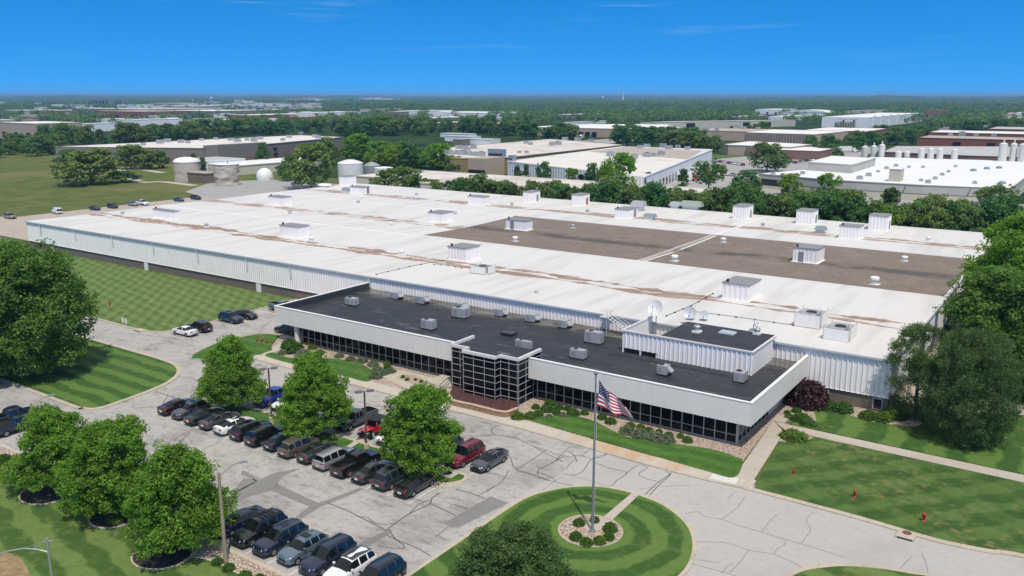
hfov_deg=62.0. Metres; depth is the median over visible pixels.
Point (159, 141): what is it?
rooftop unit
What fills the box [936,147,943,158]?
silo
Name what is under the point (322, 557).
suv
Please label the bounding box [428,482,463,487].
kerb
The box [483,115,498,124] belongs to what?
tree
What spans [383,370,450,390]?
path
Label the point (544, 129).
tree
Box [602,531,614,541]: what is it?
clipped shrub
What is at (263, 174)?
dome tank
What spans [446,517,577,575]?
locust tree
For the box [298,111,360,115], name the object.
building
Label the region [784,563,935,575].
kerb
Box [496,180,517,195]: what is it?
tree
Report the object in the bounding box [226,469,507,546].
asphalt patch
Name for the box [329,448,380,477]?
pickup
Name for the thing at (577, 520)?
clipped shrub
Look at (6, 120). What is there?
building
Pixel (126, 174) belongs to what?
tree
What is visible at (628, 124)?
tree
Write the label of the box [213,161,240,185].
storage tank
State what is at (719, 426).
window
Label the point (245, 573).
clipped shrub
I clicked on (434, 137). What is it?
ground
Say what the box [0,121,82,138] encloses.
building
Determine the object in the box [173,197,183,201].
sedan
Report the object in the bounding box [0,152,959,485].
field
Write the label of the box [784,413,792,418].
leafy shrub
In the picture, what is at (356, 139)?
tree
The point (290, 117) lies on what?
building
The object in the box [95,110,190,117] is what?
building
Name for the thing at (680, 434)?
clipped shrub
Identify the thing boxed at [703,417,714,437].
window
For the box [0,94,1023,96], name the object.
hills
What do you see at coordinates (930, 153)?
silo
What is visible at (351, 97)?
hills
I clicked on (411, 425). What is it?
maple tree
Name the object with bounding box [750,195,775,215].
tree
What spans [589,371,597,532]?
flagpole
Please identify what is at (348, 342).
window
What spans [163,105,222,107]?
building
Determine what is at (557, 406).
clipped shrub
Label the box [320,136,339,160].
tree
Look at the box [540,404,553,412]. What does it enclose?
clipped shrub
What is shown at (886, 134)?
tree
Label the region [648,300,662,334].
satellite dish
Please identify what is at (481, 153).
rooftop unit
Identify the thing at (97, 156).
tree
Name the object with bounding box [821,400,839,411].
clipped shrub
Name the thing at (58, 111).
building
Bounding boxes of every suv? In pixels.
[106,203,118,208]
[127,201,138,205]
[171,399,209,419]
[187,319,212,332]
[190,194,200,199]
[218,310,243,323]
[228,419,272,440]
[230,507,287,547]
[244,423,288,445]
[251,517,308,557]
[274,324,301,335]
[276,528,328,565]
[277,435,320,457]
[298,532,356,575]
[323,545,377,575]
[359,551,406,575]
[371,464,415,490]
[438,436,463,459]
[444,437,485,467]
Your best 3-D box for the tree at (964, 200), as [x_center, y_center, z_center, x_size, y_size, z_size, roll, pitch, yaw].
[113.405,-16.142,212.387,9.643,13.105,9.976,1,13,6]
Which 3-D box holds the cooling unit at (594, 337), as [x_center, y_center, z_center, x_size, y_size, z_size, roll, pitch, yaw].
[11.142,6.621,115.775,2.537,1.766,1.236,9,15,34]
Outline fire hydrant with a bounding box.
[921,512,926,521]
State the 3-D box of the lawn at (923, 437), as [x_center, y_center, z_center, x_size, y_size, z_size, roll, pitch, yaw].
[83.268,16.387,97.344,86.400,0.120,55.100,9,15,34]
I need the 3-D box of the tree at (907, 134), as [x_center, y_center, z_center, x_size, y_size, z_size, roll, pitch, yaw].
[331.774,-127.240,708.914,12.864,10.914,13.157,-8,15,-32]
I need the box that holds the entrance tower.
[450,335,541,405]
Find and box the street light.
[0,538,53,575]
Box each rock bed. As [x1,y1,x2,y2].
[0,446,279,575]
[271,337,536,407]
[519,398,800,460]
[560,516,621,545]
[779,402,920,441]
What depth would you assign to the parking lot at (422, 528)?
89.22 m
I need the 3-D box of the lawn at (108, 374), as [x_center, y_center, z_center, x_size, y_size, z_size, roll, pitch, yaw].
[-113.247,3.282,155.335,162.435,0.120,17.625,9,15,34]
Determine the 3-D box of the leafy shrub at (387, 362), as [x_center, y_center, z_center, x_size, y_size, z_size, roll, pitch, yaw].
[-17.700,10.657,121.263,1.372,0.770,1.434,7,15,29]
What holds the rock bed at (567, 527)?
on the lawn at (655, 539)
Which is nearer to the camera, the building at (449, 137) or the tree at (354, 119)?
the building at (449, 137)
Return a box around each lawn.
[0,236,294,330]
[0,334,176,407]
[0,472,238,575]
[192,334,279,357]
[223,405,463,481]
[265,352,371,381]
[411,487,691,575]
[531,415,742,477]
[712,154,753,157]
[755,437,1023,553]
[789,381,1023,474]
[793,566,923,575]
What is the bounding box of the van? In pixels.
[51,207,62,213]
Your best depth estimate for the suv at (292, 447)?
90.39 m
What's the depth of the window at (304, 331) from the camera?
131.45 m
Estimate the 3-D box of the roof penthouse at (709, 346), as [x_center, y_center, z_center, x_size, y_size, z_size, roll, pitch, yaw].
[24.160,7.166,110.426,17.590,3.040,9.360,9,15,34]
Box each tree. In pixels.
[0,140,20,154]
[0,238,62,330]
[0,238,99,377]
[0,400,89,497]
[2,133,19,145]
[11,137,27,152]
[18,134,48,155]
[33,124,53,136]
[37,137,58,152]
[41,140,57,154]
[46,122,72,143]
[47,147,124,183]
[49,133,69,145]
[51,131,67,144]
[51,149,77,162]
[53,413,150,518]
[55,129,72,139]
[68,125,75,143]
[70,126,94,144]
[74,124,96,144]
[94,129,107,143]
[109,127,119,142]
[109,144,142,168]
[110,170,142,181]
[114,122,136,142]
[119,122,140,142]
[120,439,240,560]
[131,147,166,168]
[135,125,157,141]
[143,124,160,141]
[151,128,168,139]
[154,151,169,167]
[158,124,173,139]
[169,124,183,139]
[175,125,188,139]
[178,120,201,138]
[181,121,207,139]
[189,334,268,408]
[194,118,218,134]
[198,122,206,137]
[210,119,222,135]
[216,120,232,136]
[223,118,243,135]
[233,118,250,135]
[243,115,259,132]
[245,120,256,134]
[252,121,266,132]
[254,142,269,159]
[257,120,274,134]
[269,122,280,132]
[272,349,354,438]
[274,119,291,133]
[275,154,300,178]
[280,142,335,187]
[295,119,309,130]
[298,119,311,132]
[311,117,328,131]
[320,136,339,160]
[330,118,337,130]
[333,118,354,137]
[338,133,370,159]
[350,117,367,132]
[353,123,362,132]
[355,117,375,134]
[362,140,390,163]
[368,168,400,185]
[369,152,386,165]
[372,116,389,131]
[374,120,386,134]
[376,114,391,119]
[376,382,464,476]
[380,119,400,135]
[384,142,402,167]
[385,117,403,134]
[392,166,423,187]
[396,140,425,166]
[399,117,418,133]
[409,152,426,167]
[410,120,428,135]
[413,115,424,121]
[415,121,429,134]
[417,143,452,168]
[421,178,439,181]
[424,118,438,132]
[429,180,444,189]
[436,122,448,132]
[441,119,454,130]
[441,155,460,171]
[444,177,464,190]
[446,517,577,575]
[455,177,466,190]
[458,117,476,132]
[461,178,475,191]
[462,172,487,192]
[469,119,483,132]
[475,117,485,133]
[475,117,486,133]
[480,178,499,193]
[482,122,499,134]
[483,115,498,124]
[495,179,516,194]
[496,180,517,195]
[497,121,511,132]
[498,123,513,135]
[503,116,520,126]
[503,183,518,195]
[504,121,519,133]
[517,123,537,137]
[518,183,536,195]
[522,114,535,122]
[523,120,531,131]
[526,179,544,196]
[529,121,543,138]
[535,161,551,177]
[537,181,550,197]
[541,127,553,138]
[541,179,561,196]
[544,125,559,138]
[547,183,571,199]
[555,121,568,137]
[555,126,567,139]
[564,123,579,138]
[565,168,577,179]
[570,186,582,197]
[579,183,591,196]
[582,162,598,180]
[585,184,605,202]
[587,182,595,200]
[593,175,622,202]
[595,165,610,181]
[598,180,627,203]
[600,152,636,189]
[608,126,633,143]
[614,186,631,204]
[623,184,647,204]
[624,122,635,129]
[629,124,640,141]
[629,189,650,205]
[633,126,643,141]
[633,126,660,143]
[640,183,662,205]
[646,181,671,207]
[656,125,676,140]
[659,130,679,146]
[663,129,684,141]
[664,186,682,200]
[667,189,697,208]
[667,193,688,208]
[672,135,687,147]
[681,126,699,144]
[684,130,703,148]
[688,193,711,210]
[690,160,727,187]
[694,129,707,135]
[694,187,724,211]
[698,135,715,148]
[704,187,725,211]
[706,135,723,151]
[721,185,739,205]
[723,189,736,209]
[724,190,754,212]
[727,180,747,187]
[732,170,762,187]
[739,182,763,203]
[747,141,792,171]
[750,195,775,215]
[755,122,769,128]
[758,193,779,215]
[768,192,795,217]
[777,173,804,192]
[785,190,822,219]
[788,189,810,210]
[795,187,827,210]
[802,138,818,146]
[806,135,817,143]
[814,191,840,219]
[815,173,842,195]
[817,134,836,148]
[823,195,845,220]
[831,148,844,155]
[833,138,844,147]
[838,188,868,219]
[840,196,886,222]
[840,200,854,220]
[841,134,857,145]
[844,202,870,222]
[846,135,868,150]
[852,130,865,141]
[860,199,906,225]
[864,130,881,145]
[868,133,886,145]
[873,208,914,225]
[878,124,891,130]
[880,131,892,143]
[880,187,900,207]
[882,321,956,421]
[887,131,907,144]
[893,200,925,227]
[894,126,904,131]
[895,196,953,229]
[904,128,917,140]
[907,135,916,143]
[910,125,924,133]
[916,129,923,138]
[916,325,1023,448]
[921,192,968,228]
[925,126,937,134]
[932,262,1023,391]
[939,200,980,231]
[946,205,984,231]
[955,197,989,226]
[957,210,1023,317]
[958,244,1003,276]
[962,120,975,130]
[967,119,983,130]
[973,183,1020,201]
[974,197,1011,230]
[978,193,1020,225]
[980,121,990,130]
[986,120,1003,130]
[987,116,1000,124]
[998,292,1023,395]
[1000,120,1009,126]
[1001,118,1014,125]
[1007,203,1023,214]
[1013,118,1023,126]
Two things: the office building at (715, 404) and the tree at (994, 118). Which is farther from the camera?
the tree at (994, 118)
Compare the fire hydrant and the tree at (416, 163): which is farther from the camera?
the tree at (416, 163)
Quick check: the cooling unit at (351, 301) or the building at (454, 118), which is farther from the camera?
the building at (454, 118)
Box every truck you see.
[677,172,698,180]
[838,146,857,151]
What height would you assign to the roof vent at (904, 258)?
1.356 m
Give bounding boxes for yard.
[186,180,338,197]
[671,156,748,184]
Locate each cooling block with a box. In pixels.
[488,149,506,156]
[508,155,516,160]
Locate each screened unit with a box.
[470,263,494,274]
[794,305,828,329]
[823,319,857,342]
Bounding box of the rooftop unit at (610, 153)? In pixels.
[606,152,614,155]
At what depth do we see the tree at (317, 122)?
887.13 m
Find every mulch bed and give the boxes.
[20,484,63,503]
[90,507,134,526]
[132,547,191,567]
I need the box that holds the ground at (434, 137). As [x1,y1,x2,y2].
[0,99,1023,211]
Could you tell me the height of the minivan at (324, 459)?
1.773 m
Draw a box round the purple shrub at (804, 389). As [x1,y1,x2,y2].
[784,377,832,411]
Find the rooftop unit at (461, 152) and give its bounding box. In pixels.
[457,150,466,154]
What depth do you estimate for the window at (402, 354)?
120.39 m
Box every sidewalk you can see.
[253,355,755,487]
[710,473,738,483]
[735,414,1023,482]
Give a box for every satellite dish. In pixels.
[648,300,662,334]
[684,306,695,320]
[699,310,707,321]
[749,320,757,330]
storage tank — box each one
[173,156,199,181]
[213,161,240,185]
[337,159,362,180]
[364,162,379,173]
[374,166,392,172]
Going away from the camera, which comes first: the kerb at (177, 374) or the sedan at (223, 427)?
the sedan at (223, 427)
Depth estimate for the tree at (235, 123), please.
805.83 m
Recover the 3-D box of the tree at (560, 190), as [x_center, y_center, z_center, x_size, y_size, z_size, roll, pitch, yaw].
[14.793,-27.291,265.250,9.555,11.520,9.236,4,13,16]
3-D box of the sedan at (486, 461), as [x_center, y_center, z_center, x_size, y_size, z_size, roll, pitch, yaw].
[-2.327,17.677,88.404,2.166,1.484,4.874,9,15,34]
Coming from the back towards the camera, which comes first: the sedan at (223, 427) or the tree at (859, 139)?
the tree at (859, 139)
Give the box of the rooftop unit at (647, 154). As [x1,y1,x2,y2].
[642,152,651,156]
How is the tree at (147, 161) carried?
on the field
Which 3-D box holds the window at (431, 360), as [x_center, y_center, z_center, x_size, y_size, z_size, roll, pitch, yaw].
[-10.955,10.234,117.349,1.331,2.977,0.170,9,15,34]
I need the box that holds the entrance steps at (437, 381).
[426,374,451,388]
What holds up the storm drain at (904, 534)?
on the driveway
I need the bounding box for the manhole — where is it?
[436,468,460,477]
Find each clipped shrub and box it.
[0,453,11,465]
[210,557,224,566]
[221,562,235,572]
[238,570,252,575]
[280,338,295,348]
[284,340,303,353]
[307,344,316,349]
[510,411,525,420]
[524,411,536,419]
[531,403,539,409]
[534,410,543,416]
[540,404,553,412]
[543,399,555,405]
[552,409,560,414]
[553,403,562,410]
[563,405,571,410]
[566,408,579,416]
[568,530,583,541]
[573,517,585,527]
[579,536,593,547]
[580,409,588,415]
[589,516,599,523]
[593,535,605,545]
[597,413,607,419]
[602,521,618,533]
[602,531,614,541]
[604,417,616,424]
[625,421,635,427]
[636,423,644,428]
[676,433,684,438]
[682,436,692,443]
[791,407,801,412]
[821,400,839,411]
[834,401,853,413]
[858,409,877,421]
[871,410,892,423]
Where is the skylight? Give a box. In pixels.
[718,330,736,334]
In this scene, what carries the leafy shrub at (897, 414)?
on the rock bed at (904, 422)
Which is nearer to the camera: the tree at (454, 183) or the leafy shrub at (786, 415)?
the leafy shrub at (786, 415)
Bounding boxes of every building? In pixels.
[0,109,51,114]
[0,114,49,118]
[0,119,16,121]
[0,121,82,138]
[19,119,37,121]
[46,110,71,114]
[51,104,72,106]
[55,135,343,163]
[72,108,187,112]
[82,123,115,131]
[91,99,114,104]
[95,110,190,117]
[98,119,123,123]
[114,100,126,104]
[117,104,153,107]
[124,118,182,125]
[125,106,162,107]
[147,115,168,118]
[161,107,222,109]
[162,102,193,104]
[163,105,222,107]
[171,109,259,116]
[197,157,245,170]
[208,158,321,174]
[213,104,249,106]
[214,113,234,117]
[227,114,297,118]
[232,108,255,109]
[250,104,291,105]
[251,105,274,107]
[260,109,291,111]
[264,107,294,109]
[270,102,297,103]
[274,282,808,443]
[277,115,344,121]
[288,105,320,105]
[291,106,329,108]
[296,103,320,104]
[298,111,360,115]
[356,173,402,186]
[360,108,401,111]
[385,111,408,115]
[409,110,452,116]
[409,170,712,199]
[420,116,459,120]
[436,121,457,129]
[439,139,624,174]
[440,111,517,116]
[440,133,475,136]
[445,135,480,140]
[453,139,469,144]
[460,138,500,144]
[526,124,681,137]
[556,113,601,117]
[564,120,605,124]
[640,120,795,127]
[696,128,770,140]
[723,141,812,156]
[731,115,768,119]
[744,129,847,145]
[755,109,795,114]
[768,115,805,119]
[777,147,836,159]
[807,127,887,135]
[808,155,875,172]
[821,113,922,127]
[860,110,880,113]
[884,146,1018,160]
[917,135,1023,145]
[924,110,948,118]
[928,130,1023,136]
[988,126,1023,131]
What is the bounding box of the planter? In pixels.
[448,385,518,416]
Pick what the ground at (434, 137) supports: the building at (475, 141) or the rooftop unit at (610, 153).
the building at (475, 141)
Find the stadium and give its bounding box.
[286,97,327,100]
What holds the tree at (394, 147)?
on the ground at (434, 137)
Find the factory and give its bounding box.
[759,157,1023,203]
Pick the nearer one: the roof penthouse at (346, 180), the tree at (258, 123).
the roof penthouse at (346, 180)
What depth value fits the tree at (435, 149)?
440.12 m
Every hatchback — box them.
[262,432,297,450]
[272,397,284,410]
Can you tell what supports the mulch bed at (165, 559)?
on the lawn at (80, 545)
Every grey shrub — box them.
[277,349,286,354]
[294,348,311,357]
[334,353,343,357]
[345,355,355,361]
[355,357,368,363]
[367,360,378,366]
[368,371,382,379]
[370,365,383,371]
[377,369,388,375]
[385,367,396,373]
[558,412,567,416]
[618,425,635,435]
[629,428,649,439]
[644,430,662,442]
[658,434,676,444]
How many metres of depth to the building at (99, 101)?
3441.47 m
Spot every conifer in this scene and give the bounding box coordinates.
[199,157,206,170]
[513,165,521,175]
[521,164,529,176]
[677,168,688,186]
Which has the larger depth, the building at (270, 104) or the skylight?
the building at (270, 104)
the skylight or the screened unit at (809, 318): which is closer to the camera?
the skylight
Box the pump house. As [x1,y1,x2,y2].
[186,171,214,183]
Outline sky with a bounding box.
[0,0,1023,95]
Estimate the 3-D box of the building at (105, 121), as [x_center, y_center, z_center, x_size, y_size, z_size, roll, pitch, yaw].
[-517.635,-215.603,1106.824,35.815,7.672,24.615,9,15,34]
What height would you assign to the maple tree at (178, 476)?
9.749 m
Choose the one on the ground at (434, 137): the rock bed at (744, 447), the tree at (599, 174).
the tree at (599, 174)
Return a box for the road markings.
[154,311,476,574]
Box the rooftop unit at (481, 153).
[476,151,485,155]
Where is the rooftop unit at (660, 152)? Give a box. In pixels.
[657,151,664,154]
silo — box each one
[861,143,867,156]
[870,142,876,156]
[878,141,884,156]
[895,151,901,157]
[903,151,909,157]
[918,148,924,158]
[927,147,934,158]
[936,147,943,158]
[951,148,957,159]
[997,139,1007,161]
[1009,140,1017,161]
[1017,143,1023,161]
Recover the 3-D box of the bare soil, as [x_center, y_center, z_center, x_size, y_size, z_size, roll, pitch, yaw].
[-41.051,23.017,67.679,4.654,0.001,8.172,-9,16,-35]
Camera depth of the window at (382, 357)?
122.58 m
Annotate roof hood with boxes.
[319,183,331,186]
[341,187,349,190]
[630,200,646,210]
[642,213,656,219]
[668,201,680,208]
[679,200,703,209]
[814,226,827,232]
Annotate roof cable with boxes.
[375,260,443,274]
[665,293,713,316]
[696,311,794,325]
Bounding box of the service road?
[0,196,219,240]
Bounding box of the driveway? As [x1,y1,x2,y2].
[556,451,1023,575]
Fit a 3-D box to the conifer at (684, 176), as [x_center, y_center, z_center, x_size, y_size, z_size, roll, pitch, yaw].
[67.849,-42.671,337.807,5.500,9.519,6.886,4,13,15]
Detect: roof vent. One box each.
[398,250,405,255]
[512,236,517,241]
[670,254,679,261]
[692,325,701,333]
[753,328,761,334]
[869,276,879,284]
[901,256,908,261]
[924,236,931,241]
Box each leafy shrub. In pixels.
[105,513,124,524]
[383,360,391,365]
[778,427,808,443]
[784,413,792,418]
[790,412,810,422]
[798,416,817,427]
[883,405,908,421]
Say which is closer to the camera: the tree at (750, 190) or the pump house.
the tree at (750, 190)
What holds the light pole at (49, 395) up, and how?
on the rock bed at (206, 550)
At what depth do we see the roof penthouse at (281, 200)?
245.00 m
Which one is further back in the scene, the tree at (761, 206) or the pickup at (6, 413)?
the tree at (761, 206)
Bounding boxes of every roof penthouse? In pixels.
[152,207,180,220]
[268,194,292,205]
[279,222,310,238]
[339,175,356,185]
[349,185,370,194]
[426,210,453,222]
[446,243,480,262]
[467,194,490,205]
[505,217,533,230]
[522,190,540,202]
[571,192,589,205]
[614,206,638,219]
[621,316,776,375]
[719,276,761,302]
[731,203,753,219]
[790,243,825,264]
[794,208,818,224]
[837,223,864,239]
[867,212,891,231]
[888,167,904,181]
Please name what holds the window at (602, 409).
in the office building at (715, 404)
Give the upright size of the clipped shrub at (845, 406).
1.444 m
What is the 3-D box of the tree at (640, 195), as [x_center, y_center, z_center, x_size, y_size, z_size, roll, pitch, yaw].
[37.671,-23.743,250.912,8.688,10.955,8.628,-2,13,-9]
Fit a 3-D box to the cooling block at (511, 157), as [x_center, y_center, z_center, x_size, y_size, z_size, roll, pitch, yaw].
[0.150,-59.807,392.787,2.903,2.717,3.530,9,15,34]
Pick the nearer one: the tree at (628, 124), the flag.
the flag
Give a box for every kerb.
[0,334,180,409]
[0,443,289,575]
[90,299,295,331]
[215,332,281,343]
[220,404,467,483]
[252,358,749,488]
[405,485,696,575]
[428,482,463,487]
[743,488,1023,557]
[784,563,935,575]
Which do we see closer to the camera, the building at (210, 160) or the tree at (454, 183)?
the tree at (454, 183)
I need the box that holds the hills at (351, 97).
[0,95,406,99]
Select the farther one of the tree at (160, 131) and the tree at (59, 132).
the tree at (160, 131)
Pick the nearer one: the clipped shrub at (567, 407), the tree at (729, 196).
the clipped shrub at (567, 407)
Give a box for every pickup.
[0,405,38,421]
[0,412,31,436]
[135,199,148,205]
[253,386,283,406]
[268,300,288,309]
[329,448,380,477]
[333,406,378,431]
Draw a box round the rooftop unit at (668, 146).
[665,145,672,148]
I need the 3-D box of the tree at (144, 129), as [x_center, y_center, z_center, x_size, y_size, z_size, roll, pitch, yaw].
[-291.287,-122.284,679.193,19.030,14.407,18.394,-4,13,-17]
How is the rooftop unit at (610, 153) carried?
on the warehouse at (666, 167)
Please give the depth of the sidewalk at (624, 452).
95.16 m
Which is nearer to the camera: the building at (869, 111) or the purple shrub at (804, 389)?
the purple shrub at (804, 389)
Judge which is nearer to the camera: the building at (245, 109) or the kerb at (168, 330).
the kerb at (168, 330)
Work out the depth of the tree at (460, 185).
291.75 m
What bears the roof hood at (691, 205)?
on the warehouse at (592, 264)
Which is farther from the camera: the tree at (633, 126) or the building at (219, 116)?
the building at (219, 116)
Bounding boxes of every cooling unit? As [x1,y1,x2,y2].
[344,296,359,306]
[389,290,403,299]
[415,294,429,304]
[420,318,436,330]
[451,305,469,318]
[454,301,468,306]
[493,307,508,317]
[515,339,532,348]
[525,312,541,322]
[557,318,573,328]
[569,347,587,360]
[584,329,603,344]
[656,363,673,376]
[733,369,747,383]
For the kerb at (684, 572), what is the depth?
75.92 m
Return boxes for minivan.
[3,212,16,218]
[312,446,353,469]
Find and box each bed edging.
[2,467,238,573]
[18,488,60,504]
[88,506,136,528]
[131,547,193,569]
[558,514,622,546]
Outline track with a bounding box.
[117,167,195,185]
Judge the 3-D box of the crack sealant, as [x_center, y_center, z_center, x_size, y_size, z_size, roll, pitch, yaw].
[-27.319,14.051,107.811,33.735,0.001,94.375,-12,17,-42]
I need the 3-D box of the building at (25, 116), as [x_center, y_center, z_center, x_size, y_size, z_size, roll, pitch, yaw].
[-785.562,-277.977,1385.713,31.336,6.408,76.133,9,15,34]
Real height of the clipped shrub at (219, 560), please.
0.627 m
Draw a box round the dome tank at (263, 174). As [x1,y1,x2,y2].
[256,168,273,180]
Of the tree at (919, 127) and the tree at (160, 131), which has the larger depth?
the tree at (919, 127)
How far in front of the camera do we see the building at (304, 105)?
2784.53 m
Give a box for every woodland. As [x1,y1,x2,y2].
[0,97,1023,106]
[0,102,1023,127]
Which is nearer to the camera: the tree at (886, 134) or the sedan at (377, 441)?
the sedan at (377, 441)
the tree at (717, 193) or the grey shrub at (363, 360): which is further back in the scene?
the tree at (717, 193)
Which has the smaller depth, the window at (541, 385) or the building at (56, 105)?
the window at (541, 385)
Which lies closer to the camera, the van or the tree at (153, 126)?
the van
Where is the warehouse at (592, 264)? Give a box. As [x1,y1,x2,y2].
[24,183,992,410]
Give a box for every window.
[302,328,308,343]
[308,330,314,343]
[314,331,320,346]
[320,332,326,347]
[326,334,332,349]
[333,335,338,350]
[339,336,345,352]
[345,338,351,353]
[352,339,358,355]
[358,341,364,356]
[365,342,371,358]
[372,344,378,359]
[378,345,385,360]
[385,347,392,362]
[392,348,399,364]
[399,350,406,366]
[406,351,413,367]
[414,353,420,369]
[421,354,428,371]
[428,356,435,373]
[436,358,442,374]
[443,359,450,375]
[537,380,545,398]
[546,382,554,399]
[554,384,563,402]
[563,386,572,404]
[572,388,581,407]
[582,390,590,409]
[591,392,599,411]
[600,407,609,413]
[620,398,629,418]
[630,400,639,420]
[640,403,649,422]
[650,405,660,425]
[660,407,670,427]
[670,409,681,430]
[681,412,692,432]
[692,414,703,435]
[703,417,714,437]
[714,419,725,440]
[725,421,736,442]
[738,424,741,442]
[741,425,745,438]
[746,426,749,434]
[872,397,882,409]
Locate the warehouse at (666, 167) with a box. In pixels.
[507,146,712,185]
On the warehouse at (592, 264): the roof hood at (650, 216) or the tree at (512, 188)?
the roof hood at (650, 216)
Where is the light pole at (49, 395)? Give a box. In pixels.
[30,394,54,411]
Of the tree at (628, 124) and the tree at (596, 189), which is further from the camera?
the tree at (628, 124)
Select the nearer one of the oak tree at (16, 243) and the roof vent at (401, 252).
the oak tree at (16, 243)
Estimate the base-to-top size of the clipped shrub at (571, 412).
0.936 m
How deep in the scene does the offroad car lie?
95.79 m
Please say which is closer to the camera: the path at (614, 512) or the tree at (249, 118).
the path at (614, 512)
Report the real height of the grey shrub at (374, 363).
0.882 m
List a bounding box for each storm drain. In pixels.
[133,328,145,331]
[895,528,916,541]
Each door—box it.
[510,221,513,229]
[798,252,803,261]
[953,142,960,145]
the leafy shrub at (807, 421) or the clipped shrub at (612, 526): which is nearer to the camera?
the clipped shrub at (612, 526)
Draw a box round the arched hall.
[787,109,830,115]
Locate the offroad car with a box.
[357,414,383,439]
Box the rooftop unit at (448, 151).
[443,149,452,154]
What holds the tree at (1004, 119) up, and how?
on the ground at (434, 137)
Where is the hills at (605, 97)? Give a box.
[172,96,1003,98]
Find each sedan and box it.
[88,205,100,209]
[157,398,193,414]
[172,325,198,336]
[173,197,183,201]
[183,407,225,424]
[198,411,240,429]
[213,416,254,434]
[214,505,265,537]
[234,309,257,319]
[296,442,338,463]
[350,460,393,483]
[375,433,390,444]
[393,472,436,497]
[470,447,508,471]
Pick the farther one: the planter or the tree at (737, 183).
the tree at (737, 183)
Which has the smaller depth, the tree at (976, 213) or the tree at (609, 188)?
the tree at (976, 213)
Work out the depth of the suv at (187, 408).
101.51 m
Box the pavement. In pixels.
[472,470,639,529]
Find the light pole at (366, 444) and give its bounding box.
[355,389,373,448]
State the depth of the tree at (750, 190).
235.13 m
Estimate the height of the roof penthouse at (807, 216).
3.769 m
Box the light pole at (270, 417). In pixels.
[259,366,276,423]
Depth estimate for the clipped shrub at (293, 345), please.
126.47 m
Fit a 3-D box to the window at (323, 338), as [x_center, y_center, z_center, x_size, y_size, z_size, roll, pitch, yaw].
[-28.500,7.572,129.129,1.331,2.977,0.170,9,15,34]
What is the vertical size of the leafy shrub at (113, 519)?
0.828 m
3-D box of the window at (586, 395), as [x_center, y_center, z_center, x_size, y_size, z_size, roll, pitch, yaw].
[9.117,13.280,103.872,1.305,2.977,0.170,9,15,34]
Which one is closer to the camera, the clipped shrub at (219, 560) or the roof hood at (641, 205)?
the clipped shrub at (219, 560)
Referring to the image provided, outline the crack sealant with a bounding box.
[131,321,671,555]
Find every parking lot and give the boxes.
[0,300,592,575]
[584,139,632,142]
[669,172,780,194]
[719,145,885,175]
[864,197,1023,206]
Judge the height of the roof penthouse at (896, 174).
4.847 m
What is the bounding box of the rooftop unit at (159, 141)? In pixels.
[156,139,163,143]
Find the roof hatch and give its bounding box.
[500,330,517,336]
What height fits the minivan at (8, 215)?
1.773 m
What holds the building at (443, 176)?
on the ground at (434, 137)
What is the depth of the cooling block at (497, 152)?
416.75 m
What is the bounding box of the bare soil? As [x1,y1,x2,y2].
[0,553,29,575]
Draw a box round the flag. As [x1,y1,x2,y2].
[597,380,634,419]
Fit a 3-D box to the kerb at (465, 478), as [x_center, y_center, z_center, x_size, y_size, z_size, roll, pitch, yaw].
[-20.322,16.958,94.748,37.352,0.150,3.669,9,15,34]
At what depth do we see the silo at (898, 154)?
444.85 m
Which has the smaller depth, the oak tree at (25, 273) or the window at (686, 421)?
the window at (686, 421)
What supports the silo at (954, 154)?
on the ground at (434, 137)
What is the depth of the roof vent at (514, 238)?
183.37 m
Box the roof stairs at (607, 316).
[599,309,630,332]
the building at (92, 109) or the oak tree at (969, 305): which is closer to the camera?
the oak tree at (969, 305)
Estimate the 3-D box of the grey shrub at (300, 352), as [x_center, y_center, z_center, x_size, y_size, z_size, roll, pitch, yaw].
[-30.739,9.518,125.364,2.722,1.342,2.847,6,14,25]
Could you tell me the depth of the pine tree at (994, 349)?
91.37 m
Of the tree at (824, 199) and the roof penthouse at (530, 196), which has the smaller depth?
the tree at (824, 199)
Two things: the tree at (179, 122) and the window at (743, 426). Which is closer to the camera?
the window at (743, 426)
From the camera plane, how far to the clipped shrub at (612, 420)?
99.36 m
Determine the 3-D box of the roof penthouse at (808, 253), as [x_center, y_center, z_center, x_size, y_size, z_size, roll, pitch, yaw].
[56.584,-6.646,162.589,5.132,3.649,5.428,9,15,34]
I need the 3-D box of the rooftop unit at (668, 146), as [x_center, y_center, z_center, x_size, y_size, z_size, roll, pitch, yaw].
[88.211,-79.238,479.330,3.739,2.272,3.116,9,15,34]
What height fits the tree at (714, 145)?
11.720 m
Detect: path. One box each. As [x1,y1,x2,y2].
[260,342,281,356]
[347,437,368,447]
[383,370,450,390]
[581,492,640,530]
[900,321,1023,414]
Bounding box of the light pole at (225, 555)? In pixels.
[217,460,247,562]
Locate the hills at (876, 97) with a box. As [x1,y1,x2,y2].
[763,95,1023,100]
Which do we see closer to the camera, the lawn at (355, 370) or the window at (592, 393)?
the window at (592, 393)
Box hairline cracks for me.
[546,474,927,575]
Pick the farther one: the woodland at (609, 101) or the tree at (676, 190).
the woodland at (609, 101)

